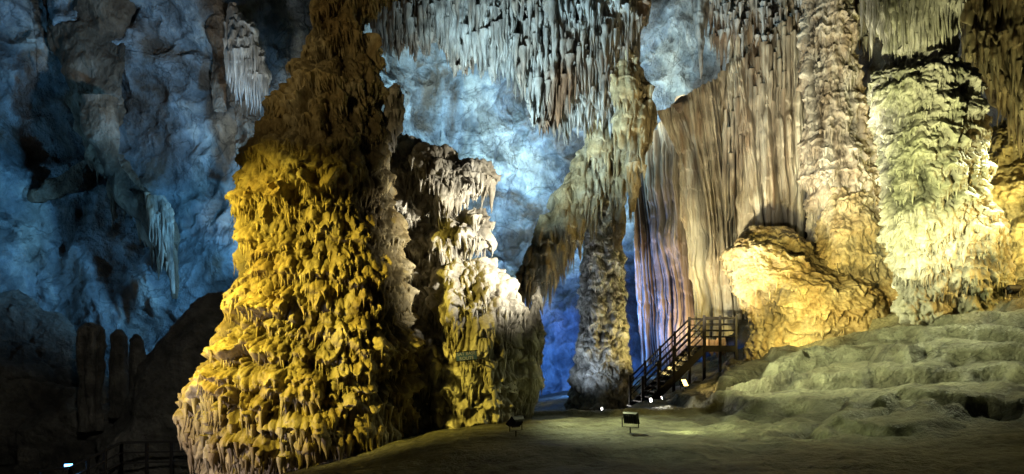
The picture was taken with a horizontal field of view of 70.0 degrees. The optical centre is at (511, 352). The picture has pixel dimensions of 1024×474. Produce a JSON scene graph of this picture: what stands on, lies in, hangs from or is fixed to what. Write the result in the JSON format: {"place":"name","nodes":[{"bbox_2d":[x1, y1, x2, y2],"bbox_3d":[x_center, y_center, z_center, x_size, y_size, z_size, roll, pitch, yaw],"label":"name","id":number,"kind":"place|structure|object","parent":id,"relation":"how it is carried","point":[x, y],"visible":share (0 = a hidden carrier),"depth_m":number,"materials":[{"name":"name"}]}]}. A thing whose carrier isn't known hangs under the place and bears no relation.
{"place":"outdoors","nodes":[
{"label":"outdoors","id":0,"kind":"place"},
{"bbox_2d":[0,0,1006,394],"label":"cave wall","id":1,"kind":"structure","parent":0,"point":[76,260],"depth_m":31.65,"materials":[{"name":"blue stone"}]},
{"bbox_2d":[26,0,270,298],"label":"brown rock rib","id":2,"kind":"object","parent":1,"relation":"attached to","point":[87,52],"visible":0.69,"depth_m":29.59,"materials":[{"name":"stone"}]},
{"bbox_2d":[144,2,271,293],"bbox_3d":[-11.678,-7.819,28.025,4.913,11.108,1.140,0,0,0],"label":"fringed stalactite cluster","id":3,"kind":"object","parent":1,"relation":"attached to","point":[247,70],"visible":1,"depth_m":27.84,"materials":[{"name":"stone"}]},
{"bbox_2d":[370,0,650,146],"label":"ceiling stalactite curtain","id":4,"kind":"object","parent":1,"relation":"hanging from","point":[553,58],"visible":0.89,"depth_m":25.67,"materials":[{"name":"stone"}]},
{"bbox_2d":[515,48,657,310],"bbox_3d":[3.251,-5.976,28.407,5.497,9.840,3.579,0,0,34],"label":"hanging flowstone drape","id":5,"kind":"object","parent":1,"relation":"hanging from","point":[616,164],"visible":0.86,"depth_m":27.45,"materials":[{"name":"grey stone"}]},
{"bbox_2d":[657,0,807,339],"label":"fluted drapery","id":6,"kind":"object","parent":1,"relation":"attached to","point":[734,129],"visible":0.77,"depth_m":28.77,"materials":[{"name":"stone"}]},
{"bbox_2d":[670,95,686,117],"bbox_3d":[7.483,-10.262,30.562,1.782,1.367,1.504,0,0,0],"label":"rock ledge","id":7,"kind":"object","parent":6,"relation":"attached to","point":[677,105],"visible":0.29,"depth_m":30.10,"materials":[{"name":"stone"}]},
{"bbox_2d":[690,0,874,78],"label":"ceiling stalactites","id":8,"kind":"object","parent":1,"relation":"attached to","point":[730,15],"visible":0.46,"depth_m":28.82,"materials":[{"name":"stone"}]},
{"bbox_2d":[958,0,1023,156],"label":"hanging drapery","id":9,"kind":"object","parent":1,"relation":"hanging from","point":[992,41],"visible":0.89,"depth_m":24.11,"materials":[{"name":"stone"}]},
{"bbox_2d":[181,277,1023,473],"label":"cave floor ground","id":10,"kind":"structure","parent":0,"point":[891,394],"depth_m":16.01,"materials":[{"name":"grey stone"}]},
{"bbox_2d":[11,440,195,473],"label":"walkway railing","id":11,"kind":"object","parent":10,"relation":"on","point":[105,460],"visible":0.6,"depth_m":21.46,"materials":[{"name":"brown wood"}]},
{"bbox_2d":[0,289,223,473],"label":"dark boulder mound","id":12,"kind":"object","parent":10,"relation":"on","point":[39,380],"visible":0.71,"depth_m":24.09,"materials":[{"name":"brown stone"}]},
{"bbox_2d":[76,322,106,431],"bbox_3d":[-13.817,0.791,23.994,0.905,3.560,0.847,0,0,0],"label":"fluted stalagmite","id":13,"kind":"object","parent":12,"relation":"on","point":[91,345],"visible":1,"depth_m":23.73,"materials":[{"name":"brown stone"}]},
{"bbox_2d":[108,329,128,417],"bbox_3d":[-13.048,0.703,24.311,0.711,2.934,0.685,0,0,0],"label":"fluted stalagmite","id":14,"kind":"object","parent":12,"relation":"on","point":[118,386],"visible":0.84,"depth_m":24.09,"materials":[{"name":"brown stone"}]},
{"bbox_2d":[129,334,146,404],"bbox_3d":[-12.233,0.765,23.900,0.590,2.738,0.584,0,0,0],"label":"fluted stalagmite","id":15,"kind":"object","parent":12,"relation":"on","point":[137,355],"visible":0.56,"depth_m":23.71,"materials":[{"name":"brown stone"}]},
{"bbox_2d":[172,0,425,473],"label":"golden flowstone column","id":16,"kind":"structure","parent":10,"relation":"on","point":[316,344],"depth_m":16.57,"materials":[{"name":"yellow stone"}]},
{"bbox_2d":[382,83,546,433],"bbox_3d":[-1.629,-1.571,19.409,5.120,10.248,4.124,0,0,0],"label":"tiered flowstone mound","id":17,"kind":"object","parent":10,"relation":"on","point":[461,302],"visible":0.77,"depth_m":18.04,"materials":[{"name":"beige stone"}]},
{"bbox_2d":[455,350,484,361],"bbox_3d":[-0.890,0.082,16.883,0.480,0.225,1.621,-6,-1,8],"label":"direction sign","id":18,"kind":"object","parent":17,"relation":"attached to","point":[470,355],"visible":1,"depth_m":16.09,"materials":[{"name":"green metal"}]},
{"bbox_2d":[506,415,523,436],"bbox_3d":[0.076,1.596,15.607,0.260,0.496,0.417,0,0,43],"label":"floodlight","id":19,"kind":"object","parent":10,"relation":"on","point":[514,421],"visible":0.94,"depth_m":15.53,"materials":[{"name":"black metal"}]},
{"bbox_2d":[564,183,638,410],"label":"slender column","id":20,"kind":"structure","parent":10,"relation":"on","point":[600,370],"depth_m":28.55,"materials":[{"name":"grey stone"}]},
{"bbox_2d":[622,411,639,432],"bbox_3d":[2.489,1.502,15.400,0.415,0.496,0.209,0,0,37],"label":"floodlight","id":21,"kind":"object","parent":10,"relation":"on","point":[630,417],"visible":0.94,"depth_m":15.34,"materials":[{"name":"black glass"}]},
{"bbox_2d":[633,94,725,367],"bbox_3d":[8.119,-6.028,36.604,4.845,13.659,1.574,0,0,36],"label":"drapery","id":22,"kind":"object","parent":10,"relation":"on","point":[664,295],"visible":0.56,"depth_m":37.11,"materials":[{"name":"stone"}]},
{"bbox_2d":[627,315,737,406],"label":"wooden staircase","id":23,"kind":"structure","parent":10,"relation":"on","point":[676,369],"depth_m":25.71,"materials":[{"name":"brown wood"}]},
{"bbox_2d":[678,379,688,390],"bbox_3d":[5.617,1.133,23.998,0.236,0.500,0.418,0,0,39],"label":"floodlight","id":24,"kind":"object","parent":10,"relation":"on","point":[682,382],"visible":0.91,"depth_m":23.91,"materials":[{"name":"white glass"}]},
{"bbox_2d":[719,187,898,360],"bbox_3d":[11.116,-2.708,26.874,6.943,6.399,4.358,0,0,0],"label":"ochre flowstone mound","id":25,"kind":"object","parent":10,"relation":"on","point":[790,286],"visible":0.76,"depth_m":25.54,"materials":[{"name":"yellow stone"}]},
{"bbox_2d":[796,0,881,247],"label":"tall dripstone column","id":26,"kind":"structure","parent":25,"relation":"on","point":[837,147],"depth_m":26.53,"materials":[{"name":"beige stone"}]},
{"bbox_2d":[859,0,1017,325],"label":"giant dripstone column","id":27,"kind":"structure","parent":10,"relation":"on","point":[944,238],"depth_m":21.12,"materials":[{"name":"beige stone"}]},
{"bbox_2d":[987,119,1023,277],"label":"yellow flowstone mound","id":28,"kind":"object","parent":10,"relation":"on","point":[1007,183],"visible":0.31,"depth_m":25.13,"materials":[{"name":"yellow stone"}]},
{"bbox_2d":[1001,285,1021,299],"bbox_3d":[14.359,-1.649,21.017,0.476,0.560,0.300,0,0,-10],"label":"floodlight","id":29,"kind":"object","parent":10,"relation":"on","point":[1012,289],"visible":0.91,"depth_m":20.92,"materials":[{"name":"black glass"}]}
]}

